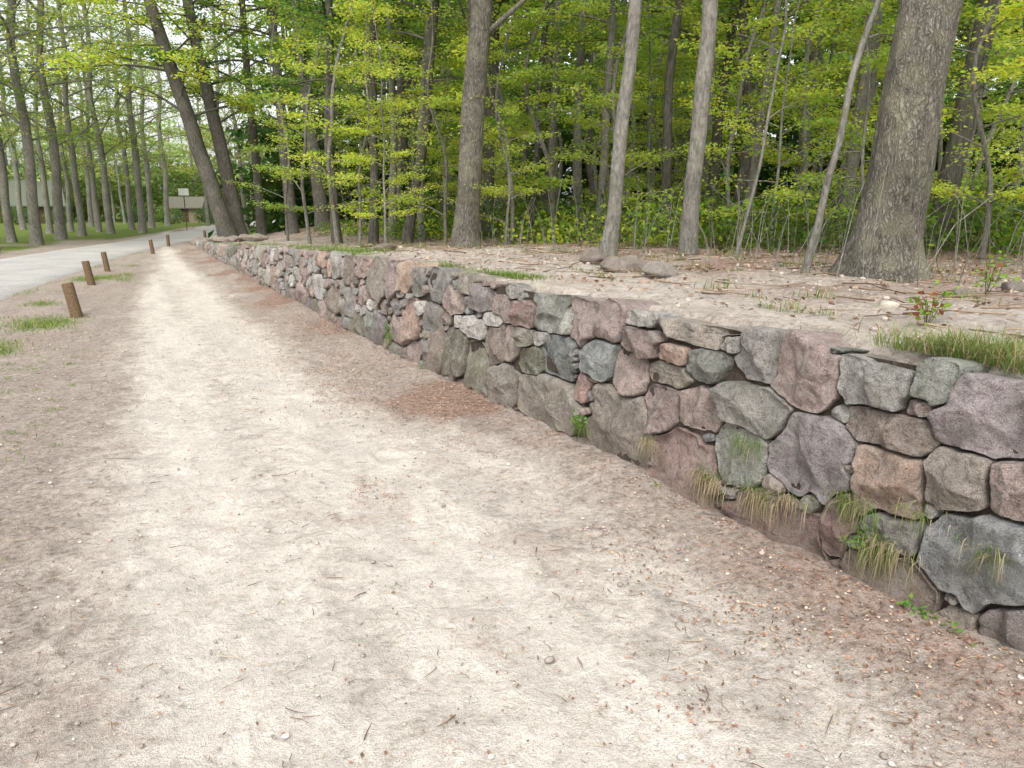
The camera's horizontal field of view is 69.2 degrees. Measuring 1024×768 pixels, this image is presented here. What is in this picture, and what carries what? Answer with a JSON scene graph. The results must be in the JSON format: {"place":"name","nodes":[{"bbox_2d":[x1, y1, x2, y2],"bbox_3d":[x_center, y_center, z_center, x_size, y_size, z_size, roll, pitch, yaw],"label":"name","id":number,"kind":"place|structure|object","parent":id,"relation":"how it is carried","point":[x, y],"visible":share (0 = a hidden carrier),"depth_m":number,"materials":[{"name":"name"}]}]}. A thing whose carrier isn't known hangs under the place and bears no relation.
{"place":"outdoors","nodes":[
{"label":"outdoors","id":0,"kind":"place"},
{"bbox_2d":[0,219,275,300],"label":"road","id":1,"kind":"structure","parent":0,"point":[20,273],"depth_m":23.35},
{"bbox_2d":[0,0,1017,210],"label":"sky","id":2,"kind":"structure","parent":0,"point":[179,39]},
{"bbox_2d":[0,212,1023,767],"bbox_3d":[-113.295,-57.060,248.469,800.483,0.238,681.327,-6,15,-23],"label":"ground","id":3,"kind":"structure","parent":0,"point":[142,636],"depth_m":3.21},
{"bbox_2d":[0,0,54,229],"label":"roadside tree","id":4,"kind":"object","parent":3,"relation":"on","point":[19,208],"visible":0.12,"depth_m":56.52,"materials":[{"name":"green plant"}]},
{"bbox_2d":[13,207,52,223],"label":"walls","id":5,"kind":"structure","parent":3,"relation":"on","point":[51,208],"depth_m":81.24,"materials":[{"name":"brown wood"}]},
{"bbox_2d":[8,179,65,206],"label":"roof","id":6,"kind":"structure","parent":5,"relation":"attached to","point":[12,199],"depth_m":80.90,"materials":[{"name":"wood"}]},
{"bbox_2d":[0,0,74,242],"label":"roadside tree","id":7,"kind":"object","parent":3,"relation":"on","point":[10,235],"visible":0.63,"depth_m":35.37,"materials":[{"name":"green plant"}]},
{"bbox_2d":[0,3,101,138],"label":"roadside tree","id":8,"kind":"object","parent":3,"relation":"on","point":[23,56],"visible":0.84,"depth_m":28.46,"materials":[{"name":"green plant"}]},
{"bbox_2d":[0,21,106,119],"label":"roadside tree","id":9,"kind":"object","parent":3,"relation":"on","point":[24,37],"visible":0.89,"depth_m":30.90,"materials":[{"name":"green plant"}]},
{"bbox_2d":[0,0,109,233],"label":"roadside tree","id":10,"kind":"object","parent":3,"relation":"on","point":[46,202],"visible":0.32,"depth_m":47.35,"materials":[{"name":"green plant"}]},
{"bbox_2d":[3,1,125,231],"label":"roadside tree","id":11,"kind":"object","parent":3,"relation":"on","point":[70,224],"visible":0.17,"depth_m":51.56,"materials":[{"name":"green plant"}]},
{"bbox_2d":[0,252,145,561],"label":"verge grass","id":12,"kind":"structure","parent":3,"relation":"on","point":[33,320],"depth_m":10.43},
{"bbox_2d":[0,0,150,245],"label":"roadside tree","id":13,"kind":"object","parent":3,"relation":"on","point":[34,220],"visible":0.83,"depth_m":32.34,"materials":[{"name":"green plant"}]},
{"bbox_2d":[0,0,161,235],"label":"roadside tree","id":14,"kind":"object","parent":3,"relation":"on","point":[82,231],"visible":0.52,"depth_m":42.89,"materials":[{"name":"green plant"}]},
{"bbox_2d":[0,0,163,239],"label":"roadside tree","id":15,"kind":"object","parent":3,"relation":"on","point":[59,218],"visible":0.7,"depth_m":38.56,"materials":[{"name":"green plant"}]},
{"bbox_2d":[42,1,140,226],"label":"roadside tree","id":16,"kind":"object","parent":3,"relation":"on","point":[89,203],"visible":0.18,"depth_m":65.58,"materials":[{"name":"green plant"}]},
{"bbox_2d":[31,0,155,231],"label":"roadside tree","id":17,"kind":"object","parent":3,"relation":"on","point":[91,166],"visible":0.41,"depth_m":50.27,"materials":[{"name":"green plant"}]},
{"bbox_2d":[19,0,170,233],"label":"roadside tree","id":18,"kind":"object","parent":3,"relation":"on","point":[110,228],"visible":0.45,"depth_m":47.03,"materials":[{"name":"green plant"}]},
{"bbox_2d":[71,0,176,229],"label":"roadside tree","id":19,"kind":"object","parent":3,"relation":"on","point":[131,224],"visible":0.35,"depth_m":56.17,"materials":[{"name":"green plant"}]},
{"bbox_2d":[53,0,213,232],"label":"roadside tree","id":20,"kind":"object","parent":3,"relation":"on","point":[142,225],"visible":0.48,"depth_m":47.58,"materials":[{"name":"green plant"}]},
{"bbox_2d":[0,102,278,221],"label":"distant trees","id":21,"kind":"object","parent":3,"relation":"on","point":[21,167],"visible":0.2,"depth_m":93.24,"materials":[{"name":"green plant"}]},
{"bbox_2d":[96,0,205,227],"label":"roadside tree","id":22,"kind":"object","parent":3,"relation":"on","point":[151,220],"visible":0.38,"depth_m":62.19,"materials":[{"name":"green plant"}]},
{"bbox_2d":[0,155,305,222],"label":"distant hedge","id":23,"kind":"object","parent":3,"relation":"on","point":[157,196],"visible":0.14,"depth_m":94.42,"materials":[{"name":"green plant"}]},
{"bbox_2d":[113,0,208,225],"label":"roadside tree","id":24,"kind":"object","parent":3,"relation":"on","point":[167,220],"visible":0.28,"depth_m":69.61,"materials":[{"name":"green plant"}]},
{"bbox_2d":[169,197,208,222],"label":"wooden cabin","id":25,"kind":"object","parent":3,"relation":"on","point":[192,204],"visible":0.49,"depth_m":86.58,"materials":[{"name":"brown wood"}]},
{"bbox_2d":[166,16,240,225],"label":"roadside tree","id":26,"kind":"object","parent":3,"relation":"on","point":[205,201],"visible":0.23,"depth_m":66.71,"materials":[{"name":"green plant"}]},
{"bbox_2d":[167,0,277,199],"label":"roadside tree","id":27,"kind":"object","parent":3,"relation":"on","point":[218,91],"visible":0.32,"depth_m":45.76,"materials":[{"name":"green plant"}]},
{"bbox_2d":[169,0,286,229],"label":"roadside tree","id":28,"kind":"object","parent":3,"relation":"on","point":[243,198],"visible":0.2,"depth_m":55.33,"materials":[{"name":"green plant"}]},
{"bbox_2d":[0,227,1023,767],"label":"fallen leaves","id":29,"kind":"object","parent":3,"relation":"on","point":[778,607],"visible":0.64,"depth_m":4.22,"materials":[{"name":"plant"}]},
{"bbox_2d":[0,240,1023,767],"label":"pebbles","id":30,"kind":"object","parent":3,"relation":"on","point":[762,552],"visible":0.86,"depth_m":3.59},
{"bbox_2d":[196,240,1023,651],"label":"stone wall","id":31,"kind":"structure","parent":3,"relation":"on","point":[814,410],"depth_m":3.68,"materials":[{"name":"stone"}]},
{"bbox_2d":[196,64,1023,237],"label":"forest thicket","id":32,"kind":"object","parent":3,"relation":"on","point":[277,185],"visible":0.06,"depth_m":39.22,"materials":[{"name":"green plant"}]},
{"bbox_2d":[223,0,1022,224],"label":"distant forest","id":33,"kind":"object","parent":3,"relation":"on","point":[794,57],"visible":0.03,"depth_m":44.02,"materials":[{"name":"green plant"}]},
{"bbox_2d":[382,321,1012,646],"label":"wall weeds","id":34,"kind":"object","parent":3,"relation":"on","point":[872,545],"depth_m":3.16,"materials":[{"name":"green plant"}]},
{"bbox_2d":[224,222,1023,378],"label":"terrace ground","id":35,"kind":"structure","parent":0,"point":[705,308],"depth_m":5.57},
{"bbox_2d":[25,0,300,236],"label":"beech tree","id":36,"kind":"object","parent":35,"relation":"on","point":[224,226],"visible":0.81,"depth_m":28.45,"materials":[{"name":"green plant"}]},
{"bbox_2d":[62,0,307,234],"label":"beech tree","id":37,"kind":"object","parent":35,"relation":"on","point":[226,173],"visible":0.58,"depth_m":29.61,"materials":[{"name":"green plant"}]},
{"bbox_2d":[125,0,367,235],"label":"beech tree","id":38,"kind":"object","parent":35,"relation":"on","point":[261,228],"visible":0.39,"depth_m":31.28,"materials":[{"name":"green plant"}]},
{"bbox_2d":[222,0,325,240],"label":"beech sapling","id":39,"kind":"object","parent":35,"relation":"on","point":[261,148],"visible":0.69,"depth_m":23.40,"materials":[{"name":"green plant"}]},
{"bbox_2d":[156,0,416,234],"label":"beech tree","id":40,"kind":"object","parent":35,"relation":"on","point":[293,226],"visible":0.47,"depth_m":28.75,"materials":[{"name":"green plant"}]},
{"bbox_2d":[176,0,413,231],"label":"beech tree","id":41,"kind":"object","parent":35,"relation":"on","point":[319,194],"visible":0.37,"depth_m":27.96,"materials":[{"name":"green plant"}]},
{"bbox_2d":[249,0,366,243],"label":"beech sapling","id":42,"kind":"object","parent":35,"relation":"on","point":[302,169],"visible":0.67,"depth_m":19.05,"materials":[{"name":"green plant"}]},
{"bbox_2d":[263,0,415,244],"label":"beech sapling","id":43,"kind":"object","parent":35,"relation":"on","point":[329,160],"visible":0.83,"depth_m":15.37,"materials":[{"name":"green plant"}]},
{"bbox_2d":[242,0,453,243],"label":"beech tree","id":44,"kind":"object","parent":35,"relation":"on","point":[328,10],"visible":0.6,"depth_m":18.50,"materials":[{"name":"green plant"}]},
{"bbox_2d":[266,0,462,243],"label":"beech tree","id":45,"kind":"object","parent":35,"relation":"on","point":[373,234],"visible":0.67,"depth_m":16.01,"materials":[{"name":"green plant"}]},
{"bbox_2d":[295,0,436,245],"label":"beech sapling","id":46,"kind":"object","parent":35,"relation":"on","point":[353,99],"visible":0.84,"depth_m":13.82,"materials":[{"name":"green plant"}]},
{"bbox_2d":[326,0,441,242],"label":"beech sapling","id":47,"kind":"object","parent":35,"relation":"on","point":[362,131],"visible":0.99,"depth_m":12.70,"materials":[{"name":"green plant"}]},
{"bbox_2d":[329,0,483,200],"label":"beech sapling","id":48,"kind":"object","parent":35,"relation":"on","point":[451,156],"visible":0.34,"depth_m":17.93,"materials":[{"name":"green plant"}]},
{"bbox_2d":[294,1,542,239],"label":"beech tree","id":49,"kind":"object","parent":35,"relation":"on","point":[393,81],"visible":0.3,"depth_m":17.85,"materials":[{"name":"grey plant"}]},
{"bbox_2d":[386,4,450,236],"bbox_3d":[-3.412,-11.971,18.735,4.214,16.885,4.591,-3,14,-11],"label":"slender beech tree","id":50,"kind":"object","parent":35,"relation":"on","point":[401,86],"visible":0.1,"depth_m":19.33,"materials":[{"name":"grey plant"}]},
{"bbox_2d":[310,0,531,222],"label":"sapling","id":51,"kind":"object","parent":35,"relation":"on","point":[404,143],"visible":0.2,"depth_m":18.66,"materials":[{"name":"green plant"}]},
{"bbox_2d":[330,0,518,241],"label":"beech tree","id":52,"kind":"object","parent":35,"relation":"on","point":[382,37],"visible":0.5,"depth_m":16.27,"materials":[{"name":"green plant"}]},
{"bbox_2d":[333,0,525,243],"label":"beech tree","id":53,"kind":"object","parent":35,"relation":"on","point":[409,227],"visible":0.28,"depth_m":14.60,"materials":[{"name":"grey plant"}]},
{"bbox_2d":[379,23,483,210],"bbox_3d":[-2.285,-7.833,22.737,3.736,6.586,4.002,0,13,-1],"label":"beech sapling","id":54,"kind":"object","parent":35,"relation":"on","point":[446,139],"visible":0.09,"depth_m":22.85,"materials":[{"name":"green plant"}]},
{"bbox_2d":[379,29,502,228],"bbox_3d":[-1.997,-6.743,20.174,3.475,5.718,3.243,7,15,28],"label":"beech sapling","id":55,"kind":"object","parent":35,"relation":"on","point":[440,179],"visible":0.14,"depth_m":20.15,"materials":[{"name":"green plant"}]},
{"bbox_2d":[341,0,547,242],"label":"beech sapling","id":56,"kind":"object","parent":35,"relation":"on","point":[434,101],"visible":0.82,"depth_m":13.86,"materials":[{"name":"green plant"}]},
{"bbox_2d":[404,1,550,192],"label":"beech sapling","id":57,"kind":"object","parent":35,"relation":"on","point":[460,88],"visible":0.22,"depth_m":16.91,"materials":[{"name":"green plant"}]},
{"bbox_2d":[449,0,526,248],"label":"beech tree","id":58,"kind":"object","parent":35,"relation":"on","point":[466,229],"visible":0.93,"depth_m":11.49,"materials":[{"name":"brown plant"}]},
{"bbox_2d":[397,0,585,237],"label":"beech tree","id":59,"kind":"object","parent":35,"relation":"on","point":[490,152],"visible":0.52,"depth_m":16.03,"materials":[{"name":"green plant"}]},
{"bbox_2d":[450,0,560,245],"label":"beech sapling","id":60,"kind":"object","parent":35,"relation":"on","point":[507,153],"visible":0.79,"depth_m":12.01,"materials":[{"name":"green plant"}]},
{"bbox_2d":[0,239,1023,767],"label":"twigs","id":61,"kind":"object","parent":35,"relation":"on","point":[636,275],"visible":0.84,"depth_m":5.23,"materials":[{"name":"wood"}]},
{"bbox_2d":[435,6,589,220],"bbox_3d":[0.177,-12.249,24.728,5.234,14.136,5.865,-11,17,-39],"label":"beech tree","id":62,"kind":"object","parent":35,"relation":"on","point":[526,152],"visible":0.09,"depth_m":25.66,"materials":[{"name":"green plant"}]},
{"bbox_2d":[440,0,590,242],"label":"beech sapling","id":63,"kind":"object","parent":35,"relation":"on","point":[515,189],"visible":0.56,"depth_m":12.95,"materials":[{"name":"green plant"}]},
{"bbox_2d":[450,0,606,222],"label":"beech tree","id":64,"kind":"object","parent":35,"relation":"on","point":[535,55],"visible":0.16,"depth_m":24.25,"materials":[{"name":"green plant"}]},
{"bbox_2d":[439,0,619,235],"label":"beech tree","id":65,"kind":"object","parent":35,"relation":"on","point":[537,148],"visible":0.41,"depth_m":15.22,"materials":[{"name":"grey plant"}]},
{"bbox_2d":[448,0,611,239],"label":"beech sapling","id":66,"kind":"object","parent":35,"relation":"on","point":[551,181],"visible":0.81,"depth_m":13.11,"materials":[{"name":"green plant"}]},
{"bbox_2d":[460,0,673,213],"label":"beech tree","id":67,"kind":"object","parent":35,"relation":"on","point":[553,129],"visible":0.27,"depth_m":18.78,"materials":[{"name":"green plant"}]},
{"bbox_2d":[517,0,669,231],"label":"beech tree","id":68,"kind":"object","parent":35,"relation":"on","point":[577,169],"visible":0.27,"depth_m":17.93,"materials":[{"name":"green plant"}]},
{"bbox_2d":[523,0,689,210],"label":"beech tree","id":69,"kind":"object","parent":35,"relation":"on","point":[588,166],"visible":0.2,"depth_m":24.32,"materials":[{"name":"green plant"}]},
{"bbox_2d":[491,0,738,238],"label":"beech tree","id":70,"kind":"object","parent":35,"relation":"on","point":[603,170],"visible":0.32,"depth_m":14.10,"materials":[{"name":"grey plant"}]},
{"bbox_2d":[212,234,1023,376],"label":"terrace grass","id":71,"kind":"structure","parent":35,"relation":"on","point":[997,353],"depth_m":3.20,"materials":[{"name":"plant"}]},
{"bbox_2d":[536,0,701,243],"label":"beech sapling","id":72,"kind":"object","parent":35,"relation":"on","point":[619,53],"visible":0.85,"depth_m":11.87,"materials":[{"name":"green plant"}]},
{"bbox_2d":[599,0,641,256],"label":"beech tree","id":73,"kind":"object","parent":35,"relation":"on","point":[615,201],"visible":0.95,"depth_m":8.89,"materials":[{"name":"grey plant"}]},
{"bbox_2d":[599,256,645,272],"bbox_3d":[1.097,-1.168,7.395,0.550,0.216,0.462,-11,17,-40],"label":"flat boulder","id":74,"kind":"object","parent":35,"relation":"on","point":[615,263],"visible":0.61,"depth_m":7.20,"materials":[{"name":"stone"}]},
{"bbox_2d":[558,0,739,222],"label":"beech sapling","id":75,"kind":"object","parent":35,"relation":"on","point":[634,185],"visible":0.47,"depth_m":14.61,"materials":[{"name":"green plant"}]},
{"bbox_2d":[641,260,678,278],"bbox_3d":[1.324,-1.024,6.639,0.333,0.148,0.364,3,14,14],"label":"flat boulder","id":76,"kind":"object","parent":35,"relation":"on","point":[661,269],"visible":0.91,"depth_m":6.56,"materials":[{"name":"stone"}]},
{"bbox_2d":[298,136,1023,286],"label":"undergrowth","id":77,"kind":"object","parent":35,"relation":"on","point":[1006,228],"visible":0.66,"depth_m":10.94,"materials":[{"name":"green plant"}]},
{"bbox_2d":[586,0,742,190],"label":"beech sapling","id":78,"kind":"object","parent":35,"relation":"on","point":[644,62],"visible":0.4,"depth_m":19.43,"materials":[{"name":"green plant"}]},
{"bbox_2d":[618,0,728,228],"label":"slender beech tree","id":79,"kind":"object","parent":35,"relation":"on","point":[651,145],"visible":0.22,"depth_m":20.66,"materials":[{"name":"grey plant"}]},
{"bbox_2d":[573,0,800,228],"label":"beech tree","id":80,"kind":"object","parent":35,"relation":"on","point":[714,166],"visible":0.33,"depth_m":15.57,"materials":[{"name":"grey plant"}]},
{"bbox_2d":[677,0,717,255],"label":"beech tree","id":81,"kind":"object","parent":35,"relation":"on","point":[696,152],"visible":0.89,"depth_m":8.97,"materials":[{"name":"grey plant"}]},
{"bbox_2d":[629,0,778,195],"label":"beech sapling","id":82,"kind":"object","parent":35,"relation":"on","point":[655,71],"visible":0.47,"depth_m":15.87,"materials":[{"name":"green plant"}]},
{"bbox_2d":[659,0,752,240],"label":"beech tree","id":83,"kind":"object","parent":35,"relation":"on","point":[676,29],"visible":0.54,"depth_m":12.91,"materials":[{"name":"grey plant"}]},
{"bbox_2d":[574,0,881,235],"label":"beech tree","id":84,"kind":"object","parent":35,"relation":"on","point":[744,166],"visible":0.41,"depth_m":13.78,"materials":[{"name":"green plant"}]},
{"bbox_2d":[667,0,842,244],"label":"beech sapling","id":85,"kind":"object","parent":35,"relation":"on","point":[728,157],"visible":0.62,"depth_m":11.10,"materials":[{"name":"green plant"}]},
{"bbox_2d":[743,0,781,243],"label":"beech tree","id":86,"kind":"object","parent":35,"relation":"on","point":[777,6],"visible":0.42,"depth_m":11.71,"materials":[{"name":"grey plant"}]},
{"bbox_2d":[734,0,811,257],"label":"dead sapling","id":87,"kind":"object","parent":35,"relation":"on","point":[763,143],"visible":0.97,"depth_m":8.32,"materials":[{"name":"grey wood"}]},
{"bbox_2d":[695,0,892,248],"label":"beech sapling","id":88,"kind":"object","parent":35,"relation":"on","point":[784,194],"visible":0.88,"depth_m":10.29,"materials":[{"name":"green plant"}]},
{"bbox_2d":[716,0,873,238],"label":"beech sapling","id":89,"kind":"object","parent":35,"relation":"on","point":[805,63],"visible":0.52,"depth_m":11.30,"materials":[{"name":"green plant"}]},
{"bbox_2d":[716,0,886,226],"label":"beech tree","id":90,"kind":"object","parent":35,"relation":"on","point":[813,55],"visible":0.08,"depth_m":15.86,"materials":[{"name":"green plant"}]},
{"bbox_2d":[719,0,897,207],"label":"beech sapling","id":91,"kind":"object","parent":35,"relation":"on","point":[836,93],"visible":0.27,"depth_m":13.87,"materials":[{"name":"green plant"}]},
{"bbox_2d":[732,0,885,204],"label":"beech sapling","id":92,"kind":"object","parent":35,"relation":"on","point":[820,56],"visible":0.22,"depth_m":15.15,"materials":[{"name":"green plant"}]},
{"bbox_2d":[691,0,977,239],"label":"beech tree","id":93,"kind":"object","parent":35,"relation":"on","point":[852,159],"visible":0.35,"depth_m":13.08,"materials":[{"name":"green plant"}]},
{"bbox_2d":[800,0,892,273],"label":"dead sapling","id":94,"kind":"object","parent":35,"relation":"on","point":[818,223],"visible":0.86,"depth_m":6.44,"materials":[{"name":"grey wood"}]},
{"bbox_2d":[785,0,947,216],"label":"beech sapling","id":95,"kind":"object","parent":35,"relation":"on","point":[864,12],"visible":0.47,"depth_m":9.52,"materials":[{"name":"green plant"}]},
{"bbox_2d":[785,0,955,206],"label":"beech sapling","id":96,"kind":"object","parent":35,"relation":"on","point":[842,165],"visible":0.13,"depth_m":16.88,"materials":[{"name":"green plant"}]},
{"bbox_2d":[828,0,963,282],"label":"oak tree","id":97,"kind":"object","parent":35,"relation":"on","point":[906,133],"visible":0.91,"depth_m":6.09,"materials":[{"name":"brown plant"}]},
{"bbox_2d":[832,14,1023,189],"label":"beech sapling","id":98,"kind":"object","parent":35,"relation":"on","point":[941,137],"visible":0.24,"depth_m":11.95,"materials":[{"name":"green plant"}]},
{"bbox_2d":[906,278,963,325],"bbox_3d":[2.201,-0.410,3.823,0.440,0.268,0.216,-9,16,-32],"label":"bramble seedling","id":99,"kind":"object","parent":35,"relation":"on","point":[934,304],"visible":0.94,"depth_m":3.79,"materials":[{"name":"green plant"}]},
{"bbox_2d":[870,0,1023,259],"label":"beech sapling","id":100,"kind":"object","parent":35,"relation":"on","point":[1012,10],"visible":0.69,"depth_m":8.12,"materials":[{"name":"green plant"}]},
{"bbox_2d":[924,0,1000,250],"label":"beech tree","id":101,"kind":"object","parent":35,"relation":"on","point":[954,171],"visible":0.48,"depth_m":9.86,"materials":[{"name":"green plant"}]},
{"bbox_2d":[932,6,1023,251],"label":"beech sapling","id":102,"kind":"object","parent":35,"relation":"on","point":[1002,55],"visible":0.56,"depth_m":9.46,"materials":[{"name":"green plant"}]},
{"bbox_2d":[933,0,1023,244],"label":"beech sapling","id":103,"kind":"object","parent":35,"relation":"on","point":[993,129],"visible":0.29,"depth_m":11.30,"materials":[{"name":"green plant"}]},
{"bbox_2d":[972,246,1020,293],"bbox_3d":[3.311,-0.770,5.144,0.461,0.361,0.246,-6,15,-23],"label":"bramble seedling","id":104,"kind":"object","parent":35,"relation":"on","point":[991,279],"visible":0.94,"depth_m":5.12,"materials":[{"name":"green plant"}]},
{"bbox_2d":[972,25,1023,164],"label":"beech sapling","id":105,"kind":"object","parent":35,"relation":"on","point":[1006,40],"visible":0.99,"depth_m":7.01,"materials":[{"name":"green plant"}]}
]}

